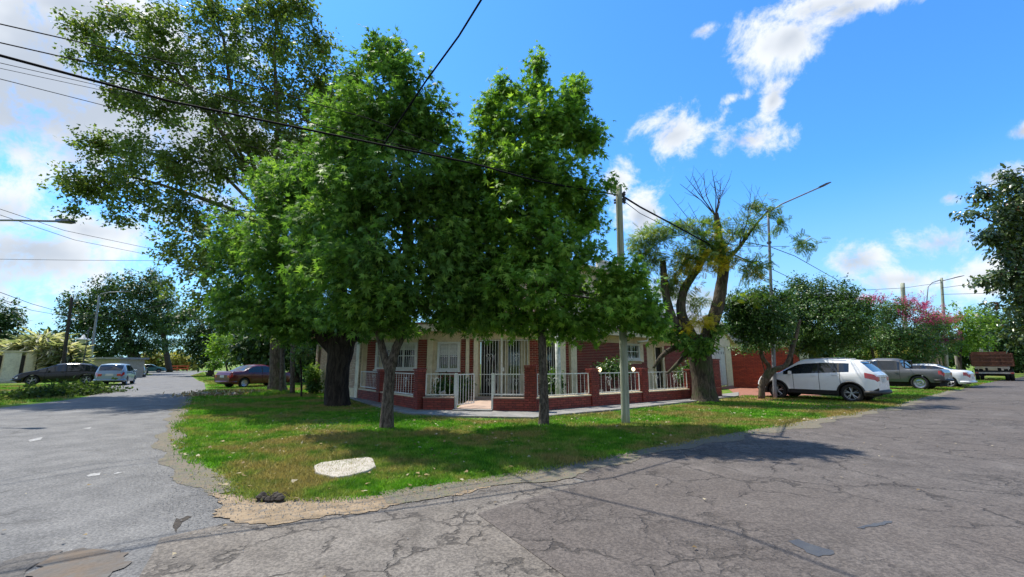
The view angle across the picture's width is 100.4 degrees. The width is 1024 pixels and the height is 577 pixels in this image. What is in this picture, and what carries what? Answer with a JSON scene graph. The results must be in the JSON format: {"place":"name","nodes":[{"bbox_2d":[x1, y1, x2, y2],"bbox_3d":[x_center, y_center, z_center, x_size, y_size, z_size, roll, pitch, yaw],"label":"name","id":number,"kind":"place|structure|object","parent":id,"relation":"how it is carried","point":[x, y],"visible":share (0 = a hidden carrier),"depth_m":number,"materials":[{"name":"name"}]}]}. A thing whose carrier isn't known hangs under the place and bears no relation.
{"place":"outdoors","nodes":[
{"label":"outdoors","id":0,"kind":"place"},
{"bbox_2d":[19,340,89,366],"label":"pampas grass","id":1,"kind":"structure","parent":0,"point":[47,353],"depth_m":34.53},
{"bbox_2d":[31,340,91,368],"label":"pampas grass","id":2,"kind":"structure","parent":0,"point":[76,348],"depth_m":34.90,"materials":[{"name":"plant"}]},
{"bbox_2d":[39,347,95,381],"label":"pampas grass","id":3,"kind":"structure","parent":0,"point":[78,358],"depth_m":35.06,"materials":[{"name":"plant"}]},
{"bbox_2d":[10,259,153,260],"bbox_3d":[-28.733,-1.963,27.329,1.522,2.288,12.172,-7,-12,34],"label":"overhead cable","id":4,"kind":"object","parent":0,"point":[97,260],"visible":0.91,"depth_m":29.21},
{"bbox_2d":[1,79,296,159],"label":"overhead cable","id":5,"kind":"object","parent":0,"point":[137,114],"visible":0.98,"depth_m":10.01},
{"bbox_2d":[0,68,309,146],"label":"overhead cable","id":6,"kind":"object","parent":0,"point":[142,99],"visible":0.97,"depth_m":9.96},
{"bbox_2d":[1,63,319,139],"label":"overhead cable","id":7,"kind":"object","parent":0,"point":[146,96],"visible":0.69,"depth_m":10.03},
{"bbox_2d":[0,372,584,576],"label":"road","id":8,"kind":"structure","parent":0,"point":[45,504],"depth_m":5.46,"materials":[{"name":"asphalt"}]},
{"bbox_2d":[0,550,62,576],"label":"asphalt repair","id":9,"kind":"structure","parent":8,"relation":"on","point":[18,566],"depth_m":3.13,"materials":[{"name":"asphalt"}]},
{"bbox_2d":[25,547,131,576],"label":"dirt roadside patch","id":10,"kind":"object","parent":8,"relation":"on","point":[83,562],"visible":1,"depth_m":3.10,"materials":[{"name":"soil"}]},
{"bbox_2d":[93,363,136,384],"bbox_3d":[-28.023,6.076,30.238,1.920,1.539,3.910,6,-12,-31],"label":"parked car","id":11,"kind":"object","parent":8,"relation":"on","point":[123,373],"visible":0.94,"depth_m":29.00,"materials":[{"name":"silver metal"}]},
{"bbox_2d":[145,364,165,372],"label":"parked car","id":12,"kind":"object","parent":8,"relation":"on","point":[151,367],"visible":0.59,"depth_m":70.10,"materials":[{"name":"teal paint"}]},
{"bbox_2d":[173,516,191,530],"bbox_3d":[-3.046,2.159,3.945,0.140,0.001,0.608,7,-12,-36],"label":"road hole","id":13,"kind":"object","parent":8,"relation":"on","point":[177,523],"visible":1,"depth_m":3.96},
{"bbox_2d":[139,478,581,576],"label":"road crossing","id":14,"kind":"object","parent":8,"relation":"on","point":[440,541],"visible":0.97,"depth_m":3.42,"materials":[{"name":"asphalt"}]},
{"bbox_2d":[456,399,490,408],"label":"garden path","id":15,"kind":"structure","parent":0,"point":[481,404],"depth_m":14.00,"materials":[{"name":"concrete"}]},
{"bbox_2d":[0,364,1023,502],"bbox_3d":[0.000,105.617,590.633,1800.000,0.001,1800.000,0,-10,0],"label":"ground","id":16,"kind":"structure","parent":0,"point":[895,388],"depth_m":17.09,"materials":[{"name":"green plant"}]},
{"bbox_2d":[0,296,43,347],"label":"street tree","id":17,"kind":"object","parent":16,"relation":"on","point":[7,318],"visible":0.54,"depth_m":40.59,"materials":[{"name":"plant"}]},
{"bbox_2d":[0,350,46,382],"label":"boundary wall","id":18,"kind":"structure","parent":16,"relation":"on","point":[13,363],"depth_m":33.22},
{"bbox_2d":[0,336,57,354],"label":"pampas grass","id":19,"kind":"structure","parent":16,"relation":"on","point":[7,344],"depth_m":34.65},
{"bbox_2d":[0,218,75,223],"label":"street lamp","id":20,"kind":"object","parent":16,"relation":"on","point":[65,221],"visible":1,"depth_m":12.58,"materials":[{"name":"metal"}]},
{"bbox_2d":[1,326,80,354],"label":"pampas grass","id":21,"kind":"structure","parent":16,"relation":"on","point":[39,337],"depth_m":34.95,"materials":[{"name":"plant"}]},
{"bbox_2d":[0,384,93,405],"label":"grass","id":22,"kind":"structure","parent":16,"relation":"on","point":[9,387],"depth_m":17.74,"materials":[{"name":"plant"}]},
{"bbox_2d":[31,326,72,342],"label":"dense tree","id":23,"kind":"object","parent":16,"relation":"on","point":[48,328],"visible":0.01,"depth_m":59.31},
{"bbox_2d":[10,363,98,384],"bbox_3d":[-32.280,6.118,30.568,4.660,1.570,2.040,9,-14,-43],"label":"parked car","id":24,"kind":"object","parent":16,"relation":"on","point":[65,371],"visible":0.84,"depth_m":30.01,"materials":[{"name":"black paint"}]},
{"bbox_2d":[59,297,75,382],"bbox_3d":[-34.849,4.085,33.334,0.880,6.842,0.280,0,-10,0],"label":"utility pole","id":25,"kind":"object","parent":16,"relation":"on","point":[65,346],"visible":0.81,"depth_m":33.42,"materials":[{"name":"white paint"}]},
{"bbox_2d":[0,375,137,400],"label":"branch heap","id":26,"kind":"object","parent":16,"relation":"on","point":[77,387],"visible":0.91,"depth_m":18.99,"materials":[{"name":"green plant"}]},
{"bbox_2d":[75,327,91,362],"bbox_3d":[-35.496,5.399,35.094,0.917,4.455,0.917,-8,-13,40],"label":"lantern","id":27,"kind":"object","parent":16,"relation":"on","point":[82,339],"visible":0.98,"depth_m":35.19,"materials":[{"name":"white paint"}]},
{"bbox_2d":[89,291,130,374],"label":"street lamp","id":28,"kind":"object","parent":16,"relation":"on","point":[95,325],"visible":0.77,"depth_m":40.24,"materials":[{"name":"metal"}]},
{"bbox_2d":[84,357,148,377],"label":"hut","id":29,"kind":"object","parent":16,"relation":"on","point":[136,363],"visible":0.36,"depth_m":44.14,"materials":[{"name":"concrete"}]},
{"bbox_2d":[51,266,192,373],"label":"tree","id":30,"kind":"object","parent":16,"relation":"on","point":[126,343],"visible":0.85,"depth_m":59.41,"materials":[{"name":"plant"}]},
{"bbox_2d":[141,350,173,366],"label":"scrub thicket","id":31,"kind":"object","parent":16,"relation":"on","point":[153,360],"visible":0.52,"depth_m":89.25,"materials":[{"name":"plant"}]},
{"bbox_2d":[139,265,189,371],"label":"cedar tree","id":32,"kind":"object","parent":16,"relation":"on","point":[168,363],"visible":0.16,"depth_m":76.80,"materials":[{"name":"plant"}]},
{"bbox_2d":[157,349,202,370],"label":"scrub thicket","id":33,"kind":"object","parent":16,"relation":"on","point":[178,359],"visible":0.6,"depth_m":88.61,"materials":[{"name":"plant"}]},
{"bbox_2d":[151,395,237,495],"bbox_3d":[-10.297,3.885,13.734,1.339,0.001,22.929,7,-12,-35],"label":"road shoulder","id":34,"kind":"object","parent":16,"relation":"on","point":[179,475],"visible":0.64,"depth_m":6.20},
{"bbox_2d":[37,0,370,390],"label":"plane tree","id":35,"kind":"object","parent":16,"relation":"on","point":[91,188],"visible":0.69,"depth_m":23.83,"materials":[{"name":"green plant"}]},
{"bbox_2d":[164,304,243,375],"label":"dark tree","id":36,"kind":"object","parent":16,"relation":"on","point":[195,345],"visible":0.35,"depth_m":51.05,"materials":[{"name":"plant"}]},
{"bbox_2d":[163,388,259,396],"bbox_3d":[-13.839,4.956,20.110,3.042,0.458,3.978,0,-10,0],"label":"debris heap","id":37,"kind":"object","parent":16,"relation":"on","point":[214,393],"visible":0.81,"depth_m":19.59,"materials":[{"name":"brown plant"}]},
{"bbox_2d":[205,358,224,377],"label":"tree","id":38,"kind":"object","parent":16,"relation":"on","point":[213,363],"visible":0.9,"depth_m":39.71,"materials":[{"name":"green plant"}]},
{"bbox_2d":[201,332,242,370],"bbox_3d":[-25.713,5.772,38.551,5.104,4.972,3.328,2,-10,-11],"label":"lime shrub","id":39,"kind":"object","parent":16,"relation":"on","point":[215,352],"visible":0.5,"depth_m":38.30,"materials":[{"name":"green plant"}]},
{"bbox_2d":[204,387,289,394],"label":"grass","id":40,"kind":"structure","parent":16,"relation":"on","point":[263,390],"depth_m":21.34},
{"bbox_2d":[214,364,289,386],"bbox_3d":[-16.616,5.674,27.757,1.940,1.469,4.510,-5,-11,26],"label":"parked car","id":41,"kind":"object","parent":16,"relation":"on","point":[243,376],"visible":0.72,"depth_m":26.57,"materials":[{"name":"red paint"}]},
{"bbox_2d":[221,314,316,382],"bbox_3d":[-17.940,3.988,33.942,9.802,7.243,6.220,0,-10,0],"label":"dense tree","id":42,"kind":"object","parent":16,"relation":"on","point":[251,350],"visible":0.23,"depth_m":32.88,"materials":[{"name":"plant"}]},
{"bbox_2d":[276,287,294,392],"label":"young tree","id":43,"kind":"object","parent":16,"relation":"on","point":[292,378],"visible":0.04,"depth_m":21.14,"materials":[{"name":"grey plant"}]},
{"bbox_2d":[270,336,307,391],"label":"young tree","id":44,"kind":"object","parent":16,"relation":"on","point":[281,386],"visible":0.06,"depth_m":21.61,"materials":[{"name":"grey plant"}]},
{"bbox_2d":[193,86,393,406],"bbox_3d":[-7.532,-1.903,15.941,6.824,12.602,6.116,-8,-13,37],"label":"sweetgum tree","id":45,"kind":"object","parent":16,"relation":"on","point":[255,255],"visible":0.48,"depth_m":14.74,"materials":[{"name":"green plant"}]},
{"bbox_2d":[285,337,321,396],"bbox_3d":[-9.278,3.444,18.818,1.430,2.660,1.472,0,-10,0],"label":"sapling","id":46,"kind":"object","parent":16,"relation":"on","point":[305,350],"visible":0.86,"depth_m":18.81,"materials":[{"name":"green plant"}]},
{"bbox_2d":[300,359,323,391],"bbox_3d":[-9.876,4.339,21.069,1.118,1.673,1.120,6,-12,-30],"label":"garden shrub","id":47,"kind":"object","parent":16,"relation":"on","point":[310,372],"visible":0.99,"depth_m":20.93,"materials":[{"name":"green plant"}]},
{"bbox_2d":[302,376,324,393],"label":"garden shrub","id":48,"kind":"object","parent":16,"relation":"on","point":[313,386],"visible":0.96,"depth_m":20.82,"materials":[{"name":"green plant"}]},
{"bbox_2d":[314,457,375,478],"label":"stone slab","id":49,"kind":"structure","parent":16,"relation":"on","point":[370,464],"depth_m":5.83,"materials":[{"name":"stone"}]},
{"bbox_2d":[212,486,489,524],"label":"dirt verge","id":50,"kind":"structure","parent":16,"relation":"on","point":[309,510],"depth_m":4.30,"materials":[{"name":"soil"}]},
{"bbox_2d":[254,491,290,501],"bbox_3d":[-2.557,2.234,4.575,0.402,0.100,0.262,0,-10,0],"label":"earth clod","id":51,"kind":"object","parent":50,"relation":"on","point":[277,496],"visible":0.94,"depth_m":4.51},
{"bbox_2d":[275,23,515,428],"bbox_3d":[-2.861,-1.941,10.068,6.040,10.422,3.580,0,-10,0],"label":"sweetgum tree","id":52,"kind":"object","parent":16,"relation":"on","point":[369,192],"visible":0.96,"depth_m":9.72,"materials":[{"name":"green plant"}]},
{"bbox_2d":[429,371,457,396],"bbox_3d":[-2.617,3.825,16.485,1.122,1.516,1.509,0,-10,0],"label":"garden shrub","id":53,"kind":"object","parent":16,"relation":"on","point":[445,385],"visible":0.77,"depth_m":16.30,"materials":[{"name":"green plant"}]},
{"bbox_2d":[81,426,815,550],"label":"gravel","id":54,"kind":"structure","parent":16,"relation":"on","point":[287,503],"depth_m":4.63,"materials":[{"name":"stone"}]},
{"bbox_2d":[450,372,475,402],"bbox_3d":[-1.877,3.867,16.489,1.150,1.374,1.184,-6,-12,31],"label":"garden shrub","id":55,"kind":"object","parent":16,"relation":"on","point":[464,394],"visible":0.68,"depth_m":16.33,"materials":[{"name":"green plant"}]},
{"bbox_2d":[452,409,492,410],"bbox_3d":[-1.197,3.702,12.903,1.196,0.090,0.270,-1,-10,7],"label":"garden step","id":56,"kind":"object","parent":16,"relation":"on","point":[472,409],"visible":0.57,"depth_m":12.87,"materials":[{"name":"concrete"}]},
{"bbox_2d":[171,405,865,500],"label":"fallen leaves","id":57,"kind":"object","parent":16,"relation":"on","point":[292,480],"visible":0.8,"depth_m":8.21,"materials":[{"name":"brown plant"}]},
{"bbox_2d":[311,260,733,399],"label":"corner house","id":58,"kind":"structure","parent":16,"relation":"on","point":[457,353],"depth_m":18.01,"materials":[{"name":"red brick"}]},
{"bbox_2d":[373,342,417,370],"bbox_3d":[-4.881,2.874,18.001,1.908,1.186,0.220,-1,-10,6],"label":"window","id":59,"kind":"structure","parent":58,"relation":"in","point":[407,358],"depth_m":17.99,"materials":[{"name":"glass"}]},
{"bbox_2d":[435,342,460,371],"bbox_3d":[-2.636,2.847,17.764,1.045,1.238,0.220,-1,-10,6],"label":"window","id":60,"kind":"structure","parent":58,"relation":"in","point":[448,353],"depth_m":17.78,"materials":[{"name":"glass"}]},
{"bbox_2d":[480,341,526,395],"bbox_3d":[-0.342,3.298,17.785,1.934,2.300,0.060,-1,-10,6],"label":"door","id":61,"kind":"structure","parent":58,"relation":"in","point":[520,344],"depth_m":17.78,"materials":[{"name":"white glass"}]},
{"bbox_2d":[547,340,555,394],"bbox_3d":[1.675,3.307,17.835,0.709,2.300,0.185,9,-13,-42],"label":"side window","id":62,"kind":"structure","parent":58,"relation":"in","point":[550,350],"depth_m":17.86,"materials":[{"name":"white glass"}]},
{"bbox_2d":[596,260,615,281],"bbox_3d":[5.559,-0.776,24.154,2.365,1.498,0.212,9,-13,-42],"label":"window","id":63,"kind":"structure","parent":58,"relation":"in","point":[602,263],"depth_m":23.76,"materials":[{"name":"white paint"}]},
{"bbox_2d":[627,343,641,360],"bbox_3d":[6.178,3.281,21.952,1.502,0.875,0.220,9,-13,-42],"label":"window","id":64,"kind":"structure","parent":58,"relation":"in","point":[633,349],"depth_m":22.06,"materials":[{"name":"glass"}]},
{"bbox_2d":[653,346,665,387],"bbox_3d":[8.088,4.348,23.620,0.966,2.260,0.210,9,-13,-42],"label":"side door","id":65,"kind":"structure","parent":58,"relation":"in","point":[656,350],"depth_m":23.74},
{"bbox_2d":[712,347,726,385],"bbox_3d":[13.066,4.980,27.398,3.081,2.507,0.070,9,-13,-42],"label":"garage door","id":66,"kind":"structure","parent":58,"relation":"in","point":[720,355],"depth_m":28.01,"materials":[{"name":"white paint"}]},
{"bbox_2d":[431,39,679,425],"bbox_3d":[0.931,-1.903,10.432,6.336,10.483,3.404,0,-10,0],"label":"sweetgum tree","id":67,"kind":"object","parent":16,"relation":"on","point":[539,226],"visible":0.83,"depth_m":10.37,"materials":[{"name":"green plant"}]},
{"bbox_2d":[547,367,565,395],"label":"garden shrub","id":68,"kind":"object","parent":16,"relation":"on","point":[551,385],"visible":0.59,"depth_m":15.48,"materials":[{"name":"green plant"}]},
{"bbox_2d":[555,336,560,395],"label":"column","id":69,"kind":"structure","parent":16,"relation":"on","point":[558,365],"depth_m":14.70,"materials":[{"name":"concrete"}]},
{"bbox_2d":[589,354,632,387],"bbox_3d":[4.126,3.590,17.294,1.594,1.836,1.611,-10,-14,44],"label":"garden shrub","id":70,"kind":"object","parent":16,"relation":"on","point":[609,367],"visible":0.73,"depth_m":17.14,"materials":[{"name":"green plant"}]},
{"bbox_2d":[614,185,629,423],"bbox_3d":[2.885,0.378,11.043,0.372,6.394,0.210,0,-10,0],"label":"utility pole","id":71,"kind":"object","parent":16,"relation":"on","point":[624,388],"visible":0.77,"depth_m":10.77,"materials":[{"name":"concrete"}]},
{"bbox_2d":[0,23,587,184],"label":"overhead cable","id":72,"kind":"object","parent":71,"relation":"attached to","point":[236,81],"visible":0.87,"depth_m":6.98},
{"bbox_2d":[0,42,596,190],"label":"overhead cable","id":73,"kind":"object","parent":71,"relation":"attached to","point":[242,102],"visible":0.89,"depth_m":6.98,"materials":[{"name":"rubber"}]},
{"bbox_2d":[0,54,616,195],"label":"overhead cable","id":74,"kind":"object","parent":71,"relation":"attached to","point":[134,91],"visible":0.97,"depth_m":6.59,"materials":[{"name":"rubber"}]},
{"bbox_2d":[376,0,481,155],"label":"overhead cable","id":75,"kind":"object","parent":74,"relation":"attached to","point":[439,62],"visible":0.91,"depth_m":7.65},
{"bbox_2d":[622,195,767,269],"bbox_3d":[7.373,-1.905,16.286,13.029,0.532,0.723,10,-14,-43],"label":"overhead cable","id":76,"kind":"object","parent":71,"relation":"attached to","point":[631,201],"visible":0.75,"depth_m":14.83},
{"bbox_2d":[622,200,817,305],"bbox_3d":[12.865,-0.224,21.097,27.905,1.710,0.753,9,-14,-42],"label":"overhead cable","id":77,"kind":"object","parent":71,"relation":"attached to","point":[681,234],"visible":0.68,"depth_m":15.05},
{"bbox_2d":[380,389,961,502],"bbox_3d":[12.148,3.923,13.993,33.150,0.001,1.372,7,-12,-36],"label":"road shoulder","id":78,"kind":"object","parent":16,"relation":"on","point":[556,476],"visible":0.88,"depth_m":6.10},
{"bbox_2d":[674,358,689,385],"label":"garden shrub","id":79,"kind":"object","parent":16,"relation":"on","point":[679,374],"visible":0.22,"depth_m":19.57,"materials":[{"name":"green plant"}]},
{"bbox_2d":[660,309,726,333],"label":"neighbour house","id":80,"kind":"structure","parent":16,"relation":"on","point":[700,317],"depth_m":33.56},
{"bbox_2d":[624,167,830,401],"bbox_3d":[8.779,-0.427,17.342,8.672,10.107,3.047,0,-10,0],"label":"tipa tree","id":81,"kind":"object","parent":16,"relation":"on","point":[699,350],"visible":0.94,"depth_m":17.14,"materials":[{"name":"green plant"}]},
{"bbox_2d":[719,280,801,398],"bbox_3d":[10.772,2.121,18.349,3.895,5.126,2.721,0,-10,0],"label":"privet tree","id":82,"kind":"object","parent":16,"relation":"on","point":[762,328],"visible":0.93,"depth_m":17.99,"materials":[{"name":"green plant"}]},
{"bbox_2d":[729,333,808,383],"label":"neighbour house","id":83,"kind":"structure","parent":16,"relation":"on","point":[737,345],"depth_m":30.77,"materials":[{"name":"brick"}]},
{"bbox_2d":[767,182,830,397],"bbox_3d":[12.934,-0.029,18.967,3.676,9.956,0.280,0,-10,0],"label":"street lamp","id":84,"kind":"object","parent":16,"relation":"on","point":[774,376],"visible":0.52,"depth_m":18.99,"materials":[{"name":"metal"}]},
{"bbox_2d":[776,270,889,366],"bbox_3d":[14.756,1.998,20.101,5.938,5.946,3.972,0,-10,0],"label":"privet tree","id":85,"kind":"object","parent":16,"relation":"on","point":[832,311],"visible":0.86,"depth_m":19.90,"materials":[{"name":"green plant"}]},
{"bbox_2d":[810,316,917,362],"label":"dense tree","id":86,"kind":"object","parent":16,"relation":"on","point":[825,355],"visible":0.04,"depth_m":40.51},
{"bbox_2d":[830,291,951,363],"bbox_3d":[26.372,3.397,29.812,7.352,6.596,5.583,5,-11,-26],"label":"crape myrtle","id":87,"kind":"object","parent":16,"relation":"on","point":[901,342],"visible":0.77,"depth_m":29.40,"materials":[{"name":"green plant"}]},
{"bbox_2d":[900,283,907,328],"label":"utility pole","id":88,"kind":"object","parent":16,"relation":"on","point":[902,289],"visible":0.2,"depth_m":40.65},
{"bbox_2d":[869,358,953,388],"bbox_3d":[22.865,5.168,25.981,2.110,1.848,5.510,7,-12,-33],"label":"parked pickup","id":89,"kind":"object","parent":16,"relation":"on","point":[898,371],"visible":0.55,"depth_m":24.54,"materials":[{"name":"grey paint"}]},
{"bbox_2d":[912,349,942,364],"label":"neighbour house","id":90,"kind":"structure","parent":16,"relation":"on","point":[939,362],"depth_m":42.70,"materials":[{"name":"white brick"}]},
{"bbox_2d":[902,290,963,363],"bbox_3d":[39.021,4.344,40.003,5.639,8.278,3.933,0,-10,0],"label":"crape myrtle","id":91,"kind":"object","parent":16,"relation":"on","point":[952,339],"visible":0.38,"depth_m":39.36,"materials":[{"name":"pink plant"}]},
{"bbox_2d":[891,363,977,386],"bbox_3d":[26.803,5.659,27.837,2.060,1.527,4.710,7,-12,-33],"label":"parked car","id":92,"kind":"object","parent":16,"relation":"on","point":[961,377],"visible":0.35,"depth_m":26.07,"materials":[{"name":"white paint"}]},
{"bbox_2d":[881,377,1004,403],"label":"grass","id":93,"kind":"structure","parent":16,"relation":"on","point":[923,394],"depth_m":21.57,"materials":[{"name":"plant"}]},
{"bbox_2d":[926,275,963,366],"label":"street lamp","id":94,"kind":"object","parent":16,"relation":"on","point":[946,360],"visible":0.58,"depth_m":45.09,"materials":[{"name":"metal"}]},
{"bbox_2d":[750,243,889,304],"bbox_3d":[28.418,0.374,34.414,48.368,0.828,0.337,9,-13,-41],"label":"overhead cable","id":95,"kind":"object","parent":94,"relation":"attached to","point":[802,260],"visible":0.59,"depth_m":23.34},
{"bbox_2d":[898,328,1010,369],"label":"dense tree","id":96,"kind":"object","parent":16,"relation":"on","point":[965,361],"visible":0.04,"depth_m":59.32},
{"bbox_2d":[925,300,1005,368],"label":"lime tree","id":97,"kind":"object","parent":16,"relation":"on","point":[975,341],"visible":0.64,"depth_m":45.55,"materials":[{"name":"green plant"}]},
{"bbox_2d":[949,163,1023,353],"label":"magnolia tree","id":98,"kind":"object","parent":16,"relation":"on","point":[1005,238],"visible":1,"depth_m":20.76,"materials":[{"name":"green plant"}]},
{"bbox_2d":[959,305,1023,366],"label":"tree","id":99,"kind":"object","parent":16,"relation":"on","point":[1016,358],"visible":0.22,"depth_m":51.57,"materials":[{"name":"green plant"}]},
{"bbox_2d":[967,331,1022,372],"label":"dense tree","id":100,"kind":"object","parent":16,"relation":"on","point":[1019,370],"visible":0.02,"depth_m":67.78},
{"bbox_2d":[992,293,1023,371],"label":"tree","id":101,"kind":"object","parent":16,"relation":"on","point":[1017,365],"visible":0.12,"depth_m":51.78,"materials":[{"name":"green plant"}]},
{"bbox_2d":[0,0,1023,363],"label":"sky","id":102,"kind":"structure","parent":0,"point":[902,106],"materials":[{"name":"blue"}]},
{"bbox_2d":[350,392,738,418],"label":"pavement","id":103,"kind":"structure","parent":0,"point":[503,414],"depth_m":12.72,"materials":[{"name":"concrete"}]},
{"bbox_2d":[357,359,721,410],"bbox_3d":[1.691,3.416,15.816,15.888,1.665,5.852,1,-10,-5],"label":"garden fence","id":104,"kind":"object","parent":103,"relation":"on","point":[417,399],"visible":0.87,"depth_m":13.99,"materials":[{"name":"red brick"}]},
{"bbox_2d":[478,377,1023,576],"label":"road","id":105,"kind":"structure","parent":0,"point":[824,487],"depth_m":4.39,"materials":[{"name":"asphalt"}]},
{"bbox_2d":[789,539,833,556],"bbox_3d":[2.350,2.053,3.381,0.220,0.001,0.308,6,-11,-29],"label":"tar patch","id":106,"kind":"object","parent":105,"relation":"on","point":[815,550],"visible":1,"depth_m":3.36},
{"bbox_2d":[856,521,891,528],"bbox_3d":[3.294,2.138,3.863,0.489,0.001,0.065,4,-11,-21],"label":"tar patch","id":107,"kind":"object","parent":105,"relation":"on","point":[875,524],"visible":1,"depth_m":3.87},
{"bbox_2d":[969,352,1014,380],"bbox_3d":[43.919,7.062,39.041,6.430,2.550,2.760,9,-14,-42],"label":"tipper truck","id":108,"kind":"object","parent":105,"relation":"on","point":[992,363],"visible":0.99,"depth_m":37.15,"materials":[{"name":"metal"}]},
{"bbox_2d":[722,385,868,415],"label":"driveway","id":109,"kind":"structure","parent":0,"point":[747,391],"depth_m":20.93,"materials":[{"name":"concrete"}]},
{"bbox_2d":[727,343,787,371],"bbox_3d":[13.416,4.109,23.212,3.411,2.873,1.747,0,-10,0],"label":"hedge bush","id":110,"kind":"object","parent":109,"relation":"on","point":[748,351],"visible":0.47,"depth_m":23.36,"materials":[{"name":"green plant"}]},
{"bbox_2d":[730,347,799,387],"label":"yard wall","id":111,"kind":"structure","parent":109,"relation":"on","point":[748,370],"depth_m":25.83,"materials":[{"name":"red brick"}]},
{"bbox_2d":[757,357,892,401],"bbox_3d":[12.771,3.770,17.784,2.040,1.755,4.460,7,-12,-36],"label":"parked suv","id":112,"kind":"object","parent":109,"relation":"on","point":[851,379],"visible":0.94,"depth_m":16.73,"materials":[{"name":"white paint"}]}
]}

